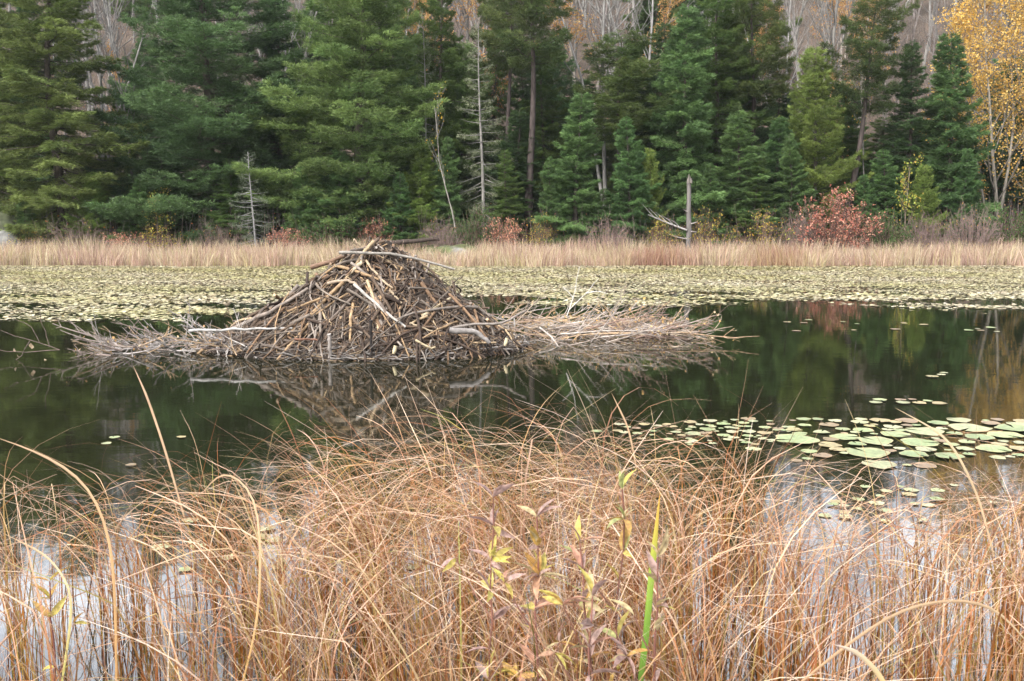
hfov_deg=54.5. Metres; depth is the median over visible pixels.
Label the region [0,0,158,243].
pine tree
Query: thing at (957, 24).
aspen tree
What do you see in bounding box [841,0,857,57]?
hillside maple
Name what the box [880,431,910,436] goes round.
lily pad
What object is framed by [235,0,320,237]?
fir tree
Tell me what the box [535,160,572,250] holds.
young fir
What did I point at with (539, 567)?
willow sapling
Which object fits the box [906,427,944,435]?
lily pad
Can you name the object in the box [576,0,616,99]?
bare tree
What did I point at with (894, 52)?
bare tree
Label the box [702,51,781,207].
pine tree
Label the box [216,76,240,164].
fir tree
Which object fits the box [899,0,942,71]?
bare tree
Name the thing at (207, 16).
hillside evergreen
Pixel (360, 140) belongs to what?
pine tree
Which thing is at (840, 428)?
lily pad
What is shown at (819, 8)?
bare tree
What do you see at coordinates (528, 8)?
pine tree
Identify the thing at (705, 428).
lily pad
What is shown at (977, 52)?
bare tree
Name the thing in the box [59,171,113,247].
young fir
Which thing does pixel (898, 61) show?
bare tree
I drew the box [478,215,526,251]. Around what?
red bush
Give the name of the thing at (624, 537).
willow sapling
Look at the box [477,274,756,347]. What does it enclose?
brush pile
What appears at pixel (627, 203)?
fir tree
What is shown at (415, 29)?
maple tree
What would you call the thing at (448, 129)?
fir tree
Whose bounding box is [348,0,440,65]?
bare tree
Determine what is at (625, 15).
hillside evergreen
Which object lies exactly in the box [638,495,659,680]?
iris leaf
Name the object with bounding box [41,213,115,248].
leafless bush
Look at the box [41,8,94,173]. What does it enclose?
bare tree
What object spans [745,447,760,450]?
lily pad
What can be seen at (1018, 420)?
lily pad
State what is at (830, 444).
lily pad
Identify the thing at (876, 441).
lily pad
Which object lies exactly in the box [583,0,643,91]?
bare tree
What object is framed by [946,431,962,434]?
lily pad
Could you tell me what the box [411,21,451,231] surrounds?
tree
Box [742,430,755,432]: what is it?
lily pad
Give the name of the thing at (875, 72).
pine tree
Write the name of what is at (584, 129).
fir tree
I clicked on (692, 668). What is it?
marsh grass
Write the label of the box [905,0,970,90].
bare tree
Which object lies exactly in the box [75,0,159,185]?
birch tree
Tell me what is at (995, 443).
lily pad
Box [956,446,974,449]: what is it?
lily pad
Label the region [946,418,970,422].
lily pad
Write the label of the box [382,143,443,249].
young fir
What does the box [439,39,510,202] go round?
pine tree
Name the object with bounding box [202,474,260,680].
grass blade
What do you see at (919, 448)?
lily pad
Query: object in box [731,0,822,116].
birch tree
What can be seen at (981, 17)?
hillside maple
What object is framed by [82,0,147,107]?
bare tree
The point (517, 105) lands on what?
fir tree
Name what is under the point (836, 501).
lily pad
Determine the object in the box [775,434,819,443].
lily pad
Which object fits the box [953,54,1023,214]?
tree
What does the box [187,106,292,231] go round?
pine tree
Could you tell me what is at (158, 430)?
grass blade
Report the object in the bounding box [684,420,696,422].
lily pad
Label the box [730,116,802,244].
fir tree
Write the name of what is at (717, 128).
fir tree
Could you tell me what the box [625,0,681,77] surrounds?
birch tree
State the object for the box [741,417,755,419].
lily pad
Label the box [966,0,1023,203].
aspen tree
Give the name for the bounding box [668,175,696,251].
tree snag
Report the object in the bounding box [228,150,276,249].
dead spruce
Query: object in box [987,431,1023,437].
lily pad
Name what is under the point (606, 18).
bare tree
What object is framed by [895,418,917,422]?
lily pad
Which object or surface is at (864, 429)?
lily pad
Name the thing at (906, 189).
birch sapling
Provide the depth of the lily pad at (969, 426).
9.35 m
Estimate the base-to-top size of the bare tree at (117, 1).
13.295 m
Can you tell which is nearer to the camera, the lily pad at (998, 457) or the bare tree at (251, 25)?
the lily pad at (998, 457)
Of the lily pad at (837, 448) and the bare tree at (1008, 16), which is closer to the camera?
the lily pad at (837, 448)
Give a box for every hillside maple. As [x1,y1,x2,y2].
[418,0,457,72]
[449,0,508,56]
[641,0,684,72]
[810,0,867,82]
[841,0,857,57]
[846,2,880,65]
[961,0,1013,120]
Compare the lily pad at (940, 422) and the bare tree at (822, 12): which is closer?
the lily pad at (940, 422)
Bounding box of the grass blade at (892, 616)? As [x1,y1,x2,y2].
[801,600,1023,680]
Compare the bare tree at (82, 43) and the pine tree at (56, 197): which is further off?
the bare tree at (82, 43)
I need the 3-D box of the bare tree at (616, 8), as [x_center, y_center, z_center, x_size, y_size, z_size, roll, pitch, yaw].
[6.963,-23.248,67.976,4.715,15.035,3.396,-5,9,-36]
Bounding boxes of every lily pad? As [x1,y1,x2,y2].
[152,543,169,549]
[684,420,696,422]
[686,431,700,434]
[700,427,715,430]
[703,419,716,421]
[717,422,729,424]
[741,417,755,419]
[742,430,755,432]
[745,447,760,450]
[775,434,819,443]
[786,427,801,430]
[792,432,806,434]
[796,417,810,419]
[801,449,816,452]
[812,453,831,457]
[813,430,829,432]
[818,441,841,446]
[819,422,838,426]
[823,437,838,440]
[829,419,840,421]
[829,433,856,439]
[829,447,846,450]
[830,500,844,503]
[835,427,850,430]
[844,447,889,457]
[848,441,866,444]
[851,420,868,423]
[853,428,873,431]
[856,436,892,444]
[861,460,896,468]
[869,418,889,421]
[870,501,883,504]
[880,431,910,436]
[883,425,901,427]
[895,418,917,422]
[899,450,927,456]
[901,438,939,445]
[901,492,916,495]
[903,488,918,491]
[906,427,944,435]
[913,401,926,403]
[913,462,936,467]
[915,446,936,450]
[922,503,935,506]
[927,420,948,424]
[931,488,944,491]
[932,401,947,403]
[934,452,964,458]
[943,442,959,445]
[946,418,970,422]
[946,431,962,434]
[948,423,992,431]
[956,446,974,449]
[958,439,975,442]
[965,434,995,439]
[975,444,1011,451]
[981,421,1000,424]
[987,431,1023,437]
[988,455,1005,458]
[991,442,1007,445]
[994,424,1023,430]
[1006,422,1023,424]
[1009,446,1023,450]
[1013,419,1023,422]
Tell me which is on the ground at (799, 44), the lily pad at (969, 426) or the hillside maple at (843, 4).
the hillside maple at (843, 4)
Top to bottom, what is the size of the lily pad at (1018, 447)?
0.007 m
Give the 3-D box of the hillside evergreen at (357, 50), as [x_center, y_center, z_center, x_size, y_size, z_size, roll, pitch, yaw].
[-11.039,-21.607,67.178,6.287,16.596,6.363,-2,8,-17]
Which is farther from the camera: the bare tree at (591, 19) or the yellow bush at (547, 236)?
the bare tree at (591, 19)
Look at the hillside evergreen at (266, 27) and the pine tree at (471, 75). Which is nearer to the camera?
the pine tree at (471, 75)
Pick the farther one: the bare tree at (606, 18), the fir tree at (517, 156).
the bare tree at (606, 18)
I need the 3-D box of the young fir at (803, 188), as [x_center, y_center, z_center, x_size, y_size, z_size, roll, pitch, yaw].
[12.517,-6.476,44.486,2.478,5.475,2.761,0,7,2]
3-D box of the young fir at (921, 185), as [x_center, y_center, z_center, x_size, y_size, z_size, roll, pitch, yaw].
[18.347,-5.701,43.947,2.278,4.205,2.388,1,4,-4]
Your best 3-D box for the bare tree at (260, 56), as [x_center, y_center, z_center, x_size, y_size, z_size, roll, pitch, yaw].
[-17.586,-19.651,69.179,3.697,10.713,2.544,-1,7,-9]
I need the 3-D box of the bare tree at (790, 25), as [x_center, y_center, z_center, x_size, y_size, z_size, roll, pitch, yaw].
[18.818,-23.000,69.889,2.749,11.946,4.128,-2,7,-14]
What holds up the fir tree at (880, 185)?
on the ground at (799, 44)
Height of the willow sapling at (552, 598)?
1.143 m
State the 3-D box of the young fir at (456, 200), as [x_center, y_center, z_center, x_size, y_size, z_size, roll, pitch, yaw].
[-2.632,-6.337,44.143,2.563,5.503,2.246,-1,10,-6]
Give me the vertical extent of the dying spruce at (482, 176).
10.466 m
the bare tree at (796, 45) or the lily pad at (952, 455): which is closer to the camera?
the lily pad at (952, 455)
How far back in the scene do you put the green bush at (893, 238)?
42.49 m
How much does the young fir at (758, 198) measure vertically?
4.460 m
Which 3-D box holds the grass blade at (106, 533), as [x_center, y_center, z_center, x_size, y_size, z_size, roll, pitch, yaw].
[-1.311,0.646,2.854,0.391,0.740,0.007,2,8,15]
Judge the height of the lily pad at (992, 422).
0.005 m
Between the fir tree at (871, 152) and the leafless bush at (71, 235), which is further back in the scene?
the fir tree at (871, 152)
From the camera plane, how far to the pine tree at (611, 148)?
52.30 m
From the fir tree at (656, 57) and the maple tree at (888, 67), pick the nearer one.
the fir tree at (656, 57)
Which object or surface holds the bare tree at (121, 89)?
on the ground at (799, 44)
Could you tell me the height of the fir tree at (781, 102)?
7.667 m
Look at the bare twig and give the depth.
13.71 m
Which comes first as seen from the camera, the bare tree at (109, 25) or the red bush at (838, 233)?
the red bush at (838, 233)
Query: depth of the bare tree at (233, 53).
53.90 m
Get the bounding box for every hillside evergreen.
[51,0,92,93]
[107,0,150,16]
[187,0,213,49]
[255,0,292,55]
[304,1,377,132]
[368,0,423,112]
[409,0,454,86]
[620,0,665,33]
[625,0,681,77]
[639,0,713,44]
[731,0,804,73]
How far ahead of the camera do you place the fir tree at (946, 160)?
52.82 m
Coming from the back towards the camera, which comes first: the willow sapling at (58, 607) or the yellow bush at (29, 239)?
the yellow bush at (29, 239)
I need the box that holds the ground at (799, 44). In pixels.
[1,0,1023,262]
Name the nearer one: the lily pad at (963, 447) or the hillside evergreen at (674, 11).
the lily pad at (963, 447)
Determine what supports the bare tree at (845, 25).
on the ground at (799, 44)
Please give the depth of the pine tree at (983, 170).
56.02 m
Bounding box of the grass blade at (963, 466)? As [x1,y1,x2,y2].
[896,408,994,556]
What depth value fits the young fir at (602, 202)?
43.58 m
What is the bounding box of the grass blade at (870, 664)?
[833,644,884,680]
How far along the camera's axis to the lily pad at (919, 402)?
10.57 m
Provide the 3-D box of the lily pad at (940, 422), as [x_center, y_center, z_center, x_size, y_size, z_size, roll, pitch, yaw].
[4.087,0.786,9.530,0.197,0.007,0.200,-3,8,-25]
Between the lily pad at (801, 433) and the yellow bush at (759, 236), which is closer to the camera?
the lily pad at (801, 433)
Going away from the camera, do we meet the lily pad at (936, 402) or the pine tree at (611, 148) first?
the lily pad at (936, 402)
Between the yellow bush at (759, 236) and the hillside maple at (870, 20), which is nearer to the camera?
the yellow bush at (759, 236)
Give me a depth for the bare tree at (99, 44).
69.90 m
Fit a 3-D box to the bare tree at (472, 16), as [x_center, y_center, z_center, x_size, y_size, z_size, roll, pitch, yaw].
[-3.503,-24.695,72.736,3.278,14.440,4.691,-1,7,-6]
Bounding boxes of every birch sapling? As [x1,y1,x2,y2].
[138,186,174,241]
[426,88,457,241]
[886,152,923,246]
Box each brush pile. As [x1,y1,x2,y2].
[52,300,280,359]
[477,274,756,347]
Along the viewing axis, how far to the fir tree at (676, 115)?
44.66 m
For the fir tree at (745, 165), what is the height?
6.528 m
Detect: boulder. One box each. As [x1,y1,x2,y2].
[0,212,27,249]
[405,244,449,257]
[432,244,479,257]
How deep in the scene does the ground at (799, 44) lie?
93.95 m
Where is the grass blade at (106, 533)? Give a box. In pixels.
[1,439,117,680]
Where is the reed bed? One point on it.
(566, 255)
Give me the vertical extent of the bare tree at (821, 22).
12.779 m
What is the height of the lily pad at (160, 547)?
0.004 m
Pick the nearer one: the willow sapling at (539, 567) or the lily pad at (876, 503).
the willow sapling at (539, 567)
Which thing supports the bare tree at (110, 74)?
on the ground at (799, 44)
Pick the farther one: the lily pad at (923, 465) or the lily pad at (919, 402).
the lily pad at (919, 402)
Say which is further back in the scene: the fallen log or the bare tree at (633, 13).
the bare tree at (633, 13)
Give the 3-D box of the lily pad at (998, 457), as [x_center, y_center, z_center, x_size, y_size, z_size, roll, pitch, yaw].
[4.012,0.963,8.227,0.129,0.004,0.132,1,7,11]
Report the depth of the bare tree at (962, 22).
70.26 m
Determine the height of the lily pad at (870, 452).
0.008 m
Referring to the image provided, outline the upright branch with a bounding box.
[563,266,606,315]
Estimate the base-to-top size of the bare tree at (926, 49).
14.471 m
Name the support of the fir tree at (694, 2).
on the ground at (799, 44)
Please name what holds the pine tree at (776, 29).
on the ground at (799, 44)
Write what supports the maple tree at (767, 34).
on the ground at (799, 44)
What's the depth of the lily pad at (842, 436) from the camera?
8.97 m
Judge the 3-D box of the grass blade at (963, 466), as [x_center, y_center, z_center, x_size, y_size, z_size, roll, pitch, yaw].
[1.580,0.521,3.624,0.367,0.535,0.044,2,8,16]
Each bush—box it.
[7,226,56,250]
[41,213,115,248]
[99,231,155,252]
[106,198,172,240]
[123,221,184,253]
[188,214,249,250]
[264,227,311,251]
[296,207,369,251]
[358,215,396,245]
[417,215,466,246]
[453,200,497,248]
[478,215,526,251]
[521,211,560,250]
[581,213,636,254]
[638,216,682,252]
[680,205,732,249]
[729,207,794,249]
[778,203,817,251]
[780,182,890,252]
[854,207,920,251]
[896,211,956,256]
[942,198,1009,253]
[979,201,1023,249]
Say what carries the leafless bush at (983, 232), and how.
on the ground at (799, 44)
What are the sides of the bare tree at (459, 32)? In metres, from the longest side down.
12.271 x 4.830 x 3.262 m
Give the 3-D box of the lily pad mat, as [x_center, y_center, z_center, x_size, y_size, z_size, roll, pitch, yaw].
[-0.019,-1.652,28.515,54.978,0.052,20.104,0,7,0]
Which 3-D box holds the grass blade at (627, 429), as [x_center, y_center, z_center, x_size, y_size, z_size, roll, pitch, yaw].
[0.598,0.478,5.305,0.142,0.406,0.003,0,7,0]
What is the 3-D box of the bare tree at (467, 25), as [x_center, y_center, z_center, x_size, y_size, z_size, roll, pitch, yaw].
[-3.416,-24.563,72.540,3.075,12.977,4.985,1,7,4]
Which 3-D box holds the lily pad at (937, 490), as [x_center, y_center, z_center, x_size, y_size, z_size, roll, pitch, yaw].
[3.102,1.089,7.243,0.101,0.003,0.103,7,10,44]
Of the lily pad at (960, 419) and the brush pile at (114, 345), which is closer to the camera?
the lily pad at (960, 419)
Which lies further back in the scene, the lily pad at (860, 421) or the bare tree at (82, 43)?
the bare tree at (82, 43)
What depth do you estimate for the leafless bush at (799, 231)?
43.02 m
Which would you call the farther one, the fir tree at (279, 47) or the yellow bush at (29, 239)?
the fir tree at (279, 47)
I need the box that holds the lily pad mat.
[0,265,1023,320]
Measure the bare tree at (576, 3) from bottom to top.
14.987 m
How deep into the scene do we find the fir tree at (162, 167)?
44.57 m
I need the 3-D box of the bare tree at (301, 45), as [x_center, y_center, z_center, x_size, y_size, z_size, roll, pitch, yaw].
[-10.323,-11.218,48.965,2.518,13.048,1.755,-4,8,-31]
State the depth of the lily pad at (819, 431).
9.16 m
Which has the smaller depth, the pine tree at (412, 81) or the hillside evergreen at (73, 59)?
the pine tree at (412, 81)
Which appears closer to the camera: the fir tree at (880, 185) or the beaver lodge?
the beaver lodge
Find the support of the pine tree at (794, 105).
on the ground at (799, 44)
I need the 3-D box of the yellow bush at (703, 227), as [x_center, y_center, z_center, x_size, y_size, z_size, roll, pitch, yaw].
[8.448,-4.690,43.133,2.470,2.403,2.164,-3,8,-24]
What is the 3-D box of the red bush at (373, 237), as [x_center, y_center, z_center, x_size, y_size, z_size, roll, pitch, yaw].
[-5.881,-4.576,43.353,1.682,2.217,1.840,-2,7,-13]
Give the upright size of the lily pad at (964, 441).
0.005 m
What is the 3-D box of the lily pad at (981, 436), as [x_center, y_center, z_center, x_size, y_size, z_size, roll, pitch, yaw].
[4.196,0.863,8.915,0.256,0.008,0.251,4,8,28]
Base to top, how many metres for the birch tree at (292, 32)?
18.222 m
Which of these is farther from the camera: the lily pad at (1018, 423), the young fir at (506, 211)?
the young fir at (506, 211)
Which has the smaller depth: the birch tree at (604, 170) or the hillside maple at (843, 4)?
the birch tree at (604, 170)
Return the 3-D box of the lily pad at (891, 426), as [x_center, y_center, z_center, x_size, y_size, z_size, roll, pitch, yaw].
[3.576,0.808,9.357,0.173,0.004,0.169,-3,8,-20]
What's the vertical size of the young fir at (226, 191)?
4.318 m
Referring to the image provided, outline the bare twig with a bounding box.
[1,315,59,359]
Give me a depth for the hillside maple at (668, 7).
62.71 m
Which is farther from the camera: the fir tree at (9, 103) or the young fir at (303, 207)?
the fir tree at (9, 103)
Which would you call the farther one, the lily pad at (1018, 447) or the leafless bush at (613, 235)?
the leafless bush at (613, 235)
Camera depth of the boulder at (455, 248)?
41.71 m
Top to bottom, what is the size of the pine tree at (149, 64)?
10.486 m
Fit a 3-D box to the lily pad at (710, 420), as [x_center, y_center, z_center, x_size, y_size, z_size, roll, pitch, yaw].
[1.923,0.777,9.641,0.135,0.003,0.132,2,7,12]
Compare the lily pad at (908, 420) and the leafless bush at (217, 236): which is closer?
the lily pad at (908, 420)
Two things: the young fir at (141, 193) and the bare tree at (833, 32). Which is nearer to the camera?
the young fir at (141, 193)
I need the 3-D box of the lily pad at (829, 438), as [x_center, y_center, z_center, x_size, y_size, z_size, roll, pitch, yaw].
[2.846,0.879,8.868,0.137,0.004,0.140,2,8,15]
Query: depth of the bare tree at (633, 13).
78.15 m
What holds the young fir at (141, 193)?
on the ground at (799, 44)
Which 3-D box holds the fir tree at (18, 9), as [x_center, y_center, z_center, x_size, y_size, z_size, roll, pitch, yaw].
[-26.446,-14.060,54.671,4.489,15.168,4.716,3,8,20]
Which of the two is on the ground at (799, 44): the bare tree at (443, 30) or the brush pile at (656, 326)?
the bare tree at (443, 30)
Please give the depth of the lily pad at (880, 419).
9.69 m
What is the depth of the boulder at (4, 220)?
43.22 m
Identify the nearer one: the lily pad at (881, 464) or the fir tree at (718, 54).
the lily pad at (881, 464)
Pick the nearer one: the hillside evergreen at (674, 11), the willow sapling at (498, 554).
the willow sapling at (498, 554)
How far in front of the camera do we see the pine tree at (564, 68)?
55.07 m
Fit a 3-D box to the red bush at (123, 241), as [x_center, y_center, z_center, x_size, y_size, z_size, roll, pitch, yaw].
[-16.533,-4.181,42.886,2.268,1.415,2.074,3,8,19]
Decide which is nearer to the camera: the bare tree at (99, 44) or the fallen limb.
the fallen limb
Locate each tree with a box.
[0,0,45,198]
[0,0,57,221]
[0,0,70,215]
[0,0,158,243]
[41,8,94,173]
[42,0,144,173]
[71,2,115,147]
[74,10,146,115]
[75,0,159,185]
[77,2,108,101]
[77,5,101,110]
[78,0,111,125]
[78,0,318,246]
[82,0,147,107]
[82,103,141,219]
[89,0,129,109]
[90,0,114,78]
[93,0,144,181]
[97,33,198,201]
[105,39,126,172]
[123,150,227,249]
[132,0,134,42]
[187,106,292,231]
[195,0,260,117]
[206,2,255,111]
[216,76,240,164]
[230,0,450,247]
[234,0,261,58]
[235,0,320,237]
[236,1,281,82]
[248,0,330,166]
[274,6,318,167]
[279,0,321,162]
[287,0,303,28]
[298,0,352,213]
[299,149,392,247]
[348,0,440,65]
[351,18,418,202]
[352,32,472,229]
[382,0,428,85]
[395,0,498,232]
[411,1,467,75]
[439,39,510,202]
[444,63,492,191]
[445,0,466,83]
[452,0,464,47]
[456,0,482,83]
[457,0,471,42]
[465,0,516,197]
[467,110,544,244]
[469,0,546,179]
[470,3,505,60]
[475,0,576,241]
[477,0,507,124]
[489,14,519,161]
[491,39,597,188]
[495,56,552,206]
[512,38,584,223]
[529,90,611,247]
[536,79,616,219]
[540,0,604,83]
[543,0,654,213]
[566,0,630,74]
[567,0,584,80]
[570,28,680,234]
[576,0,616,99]
[578,46,668,220]
[583,0,586,27]
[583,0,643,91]
[585,0,644,103]
[587,0,689,106]
[601,116,662,248]
[612,0,633,67]
[612,20,698,239]
[630,1,752,246]
[631,0,634,40]
[667,0,722,168]
[669,0,776,232]
[681,4,776,132]
[693,109,786,246]
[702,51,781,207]
[713,0,796,235]
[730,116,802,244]
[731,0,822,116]
[746,0,783,102]
[756,83,797,205]
[756,88,834,211]
[766,0,801,86]
[775,46,873,242]
[779,0,810,112]
[791,10,844,241]
[792,0,807,57]
[798,0,834,82]
[798,0,854,95]
[802,93,873,231]
[809,0,834,61]
[809,67,873,197]
[817,0,920,252]
[818,1,827,53]
[826,95,871,215]
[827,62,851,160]
[837,0,858,69]
[837,0,899,126]
[843,116,923,212]
[848,0,900,127]
[849,41,871,197]
[860,39,948,241]
[861,118,961,193]
[862,149,914,241]
[866,0,912,123]
[873,0,920,157]
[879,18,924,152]
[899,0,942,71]
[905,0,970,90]
[911,29,1003,241]
[913,0,1023,243]
[918,112,985,213]
[919,0,956,90]
[920,0,939,79]
[928,0,930,51]
[948,145,1006,192]
[949,0,979,71]
[952,0,1002,139]
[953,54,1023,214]
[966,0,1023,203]
[992,0,1017,45]
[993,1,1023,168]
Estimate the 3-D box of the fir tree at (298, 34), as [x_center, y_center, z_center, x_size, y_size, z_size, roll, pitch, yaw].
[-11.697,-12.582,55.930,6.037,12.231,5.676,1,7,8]
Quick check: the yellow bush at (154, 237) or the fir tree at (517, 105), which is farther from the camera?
the fir tree at (517, 105)
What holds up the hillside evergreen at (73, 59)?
on the ground at (799, 44)
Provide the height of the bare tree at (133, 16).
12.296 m
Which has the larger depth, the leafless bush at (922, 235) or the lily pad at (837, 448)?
the leafless bush at (922, 235)
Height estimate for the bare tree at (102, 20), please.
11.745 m
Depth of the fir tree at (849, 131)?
48.62 m
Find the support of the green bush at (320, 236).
on the ground at (799, 44)
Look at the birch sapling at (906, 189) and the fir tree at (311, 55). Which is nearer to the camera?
the birch sapling at (906, 189)
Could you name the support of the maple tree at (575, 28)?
on the ground at (799, 44)
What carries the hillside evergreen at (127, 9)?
on the ground at (799, 44)
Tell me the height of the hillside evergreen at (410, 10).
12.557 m
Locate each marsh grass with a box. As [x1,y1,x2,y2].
[0,354,1023,680]
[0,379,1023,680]
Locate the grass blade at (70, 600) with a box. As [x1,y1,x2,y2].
[1,532,71,680]
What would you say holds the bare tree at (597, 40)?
on the ground at (799, 44)
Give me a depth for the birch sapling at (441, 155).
43.36 m
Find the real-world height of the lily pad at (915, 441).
0.008 m
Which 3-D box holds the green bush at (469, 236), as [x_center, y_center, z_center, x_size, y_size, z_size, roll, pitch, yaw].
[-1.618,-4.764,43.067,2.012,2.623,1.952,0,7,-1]
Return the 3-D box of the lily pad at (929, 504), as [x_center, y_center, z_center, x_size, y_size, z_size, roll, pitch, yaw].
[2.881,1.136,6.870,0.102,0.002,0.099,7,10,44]
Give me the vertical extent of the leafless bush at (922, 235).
2.502 m
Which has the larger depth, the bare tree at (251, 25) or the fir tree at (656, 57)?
the bare tree at (251, 25)
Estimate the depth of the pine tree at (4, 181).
47.21 m
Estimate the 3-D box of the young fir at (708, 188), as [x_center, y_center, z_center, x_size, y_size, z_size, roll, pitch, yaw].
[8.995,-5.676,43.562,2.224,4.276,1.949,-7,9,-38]
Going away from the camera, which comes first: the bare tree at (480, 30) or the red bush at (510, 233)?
the red bush at (510, 233)
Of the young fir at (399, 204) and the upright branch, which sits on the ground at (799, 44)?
the young fir at (399, 204)
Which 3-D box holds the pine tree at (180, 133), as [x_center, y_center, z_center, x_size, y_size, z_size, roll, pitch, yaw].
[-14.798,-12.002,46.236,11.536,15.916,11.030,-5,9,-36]
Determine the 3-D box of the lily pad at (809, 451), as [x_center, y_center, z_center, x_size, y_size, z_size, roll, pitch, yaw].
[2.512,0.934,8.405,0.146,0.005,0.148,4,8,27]
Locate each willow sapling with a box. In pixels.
[26,567,88,680]
[439,481,538,679]
[491,498,580,680]
[532,515,652,680]
[538,565,622,680]
[559,469,636,680]
[610,527,676,680]
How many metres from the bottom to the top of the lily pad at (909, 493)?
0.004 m
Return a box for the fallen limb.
[643,205,686,230]
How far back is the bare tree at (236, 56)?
62.46 m
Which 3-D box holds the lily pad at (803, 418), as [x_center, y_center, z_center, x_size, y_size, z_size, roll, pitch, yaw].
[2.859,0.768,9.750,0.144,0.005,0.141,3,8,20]
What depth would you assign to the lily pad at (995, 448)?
8.51 m
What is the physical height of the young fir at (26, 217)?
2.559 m
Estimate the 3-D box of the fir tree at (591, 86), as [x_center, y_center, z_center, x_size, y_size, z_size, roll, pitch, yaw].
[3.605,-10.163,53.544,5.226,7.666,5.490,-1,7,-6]
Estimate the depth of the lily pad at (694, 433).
9.07 m
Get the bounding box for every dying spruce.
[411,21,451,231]
[455,22,515,237]
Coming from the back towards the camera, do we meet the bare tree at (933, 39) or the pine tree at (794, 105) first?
the bare tree at (933, 39)
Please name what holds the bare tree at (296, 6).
on the ground at (799, 44)
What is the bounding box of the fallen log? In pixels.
[369,237,439,244]
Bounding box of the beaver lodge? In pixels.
[188,236,536,361]
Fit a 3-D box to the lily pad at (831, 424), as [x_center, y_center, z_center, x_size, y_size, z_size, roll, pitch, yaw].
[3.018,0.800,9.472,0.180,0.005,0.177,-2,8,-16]
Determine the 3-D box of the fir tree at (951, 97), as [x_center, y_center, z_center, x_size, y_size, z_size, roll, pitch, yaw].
[20.365,-8.828,45.437,4.568,10.407,5.212,2,7,14]
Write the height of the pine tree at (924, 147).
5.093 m
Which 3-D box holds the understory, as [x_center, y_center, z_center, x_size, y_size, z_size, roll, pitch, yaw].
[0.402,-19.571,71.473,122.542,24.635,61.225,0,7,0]
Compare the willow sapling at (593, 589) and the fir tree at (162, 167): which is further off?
the fir tree at (162, 167)
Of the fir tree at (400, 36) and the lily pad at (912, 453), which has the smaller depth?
the lily pad at (912, 453)
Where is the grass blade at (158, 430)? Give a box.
[133,366,184,516]
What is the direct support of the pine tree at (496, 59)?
on the ground at (799, 44)
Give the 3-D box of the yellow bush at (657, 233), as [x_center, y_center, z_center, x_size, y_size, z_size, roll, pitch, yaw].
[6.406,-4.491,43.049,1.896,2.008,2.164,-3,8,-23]
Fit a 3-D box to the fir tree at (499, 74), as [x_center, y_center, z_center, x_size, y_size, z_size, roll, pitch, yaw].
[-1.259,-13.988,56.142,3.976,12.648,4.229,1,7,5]
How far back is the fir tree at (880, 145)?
49.66 m
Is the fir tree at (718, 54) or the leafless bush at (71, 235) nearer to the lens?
the leafless bush at (71, 235)
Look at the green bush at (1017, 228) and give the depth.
43.04 m
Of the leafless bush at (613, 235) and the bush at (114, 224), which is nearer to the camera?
the leafless bush at (613, 235)
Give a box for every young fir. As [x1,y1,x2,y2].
[13,201,46,246]
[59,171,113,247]
[107,178,155,248]
[200,159,263,249]
[281,166,324,247]
[379,172,426,250]
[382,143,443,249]
[424,136,470,245]
[483,149,532,249]
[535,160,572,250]
[571,188,620,251]
[630,148,669,246]
[696,163,742,248]
[726,155,778,245]
[764,132,821,247]
[844,174,886,247]
[906,164,953,245]
[930,147,980,248]
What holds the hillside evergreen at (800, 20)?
on the ground at (799, 44)
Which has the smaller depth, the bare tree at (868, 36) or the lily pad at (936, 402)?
the lily pad at (936, 402)
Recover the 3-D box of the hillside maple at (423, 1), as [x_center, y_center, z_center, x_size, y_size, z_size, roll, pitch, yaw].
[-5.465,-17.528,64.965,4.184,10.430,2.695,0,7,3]
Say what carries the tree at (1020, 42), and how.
on the ground at (799, 44)
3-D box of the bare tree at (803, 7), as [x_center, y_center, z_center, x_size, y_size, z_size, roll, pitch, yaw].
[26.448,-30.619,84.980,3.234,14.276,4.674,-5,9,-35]
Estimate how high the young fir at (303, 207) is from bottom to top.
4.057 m
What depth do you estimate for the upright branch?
15.23 m
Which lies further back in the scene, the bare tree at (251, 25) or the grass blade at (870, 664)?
the bare tree at (251, 25)
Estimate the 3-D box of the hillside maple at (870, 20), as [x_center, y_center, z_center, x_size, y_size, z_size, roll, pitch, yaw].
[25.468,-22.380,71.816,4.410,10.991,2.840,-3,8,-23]
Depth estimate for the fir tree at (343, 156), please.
43.38 m
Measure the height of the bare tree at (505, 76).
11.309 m
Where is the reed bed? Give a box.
[0,231,1023,267]
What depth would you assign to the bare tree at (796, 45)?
65.60 m
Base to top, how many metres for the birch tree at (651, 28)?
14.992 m
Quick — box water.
[0,262,1023,680]
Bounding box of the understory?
[0,1,1023,250]
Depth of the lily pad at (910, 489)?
7.25 m
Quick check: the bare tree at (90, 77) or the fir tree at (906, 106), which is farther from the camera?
the bare tree at (90, 77)
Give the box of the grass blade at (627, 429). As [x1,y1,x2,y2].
[613,396,636,466]
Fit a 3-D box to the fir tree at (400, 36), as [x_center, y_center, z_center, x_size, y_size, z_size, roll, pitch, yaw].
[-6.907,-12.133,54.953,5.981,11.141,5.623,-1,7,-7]
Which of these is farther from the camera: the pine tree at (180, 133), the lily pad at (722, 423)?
the pine tree at (180, 133)
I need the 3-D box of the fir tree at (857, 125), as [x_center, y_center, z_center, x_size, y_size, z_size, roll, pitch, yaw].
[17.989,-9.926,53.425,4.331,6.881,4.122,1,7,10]

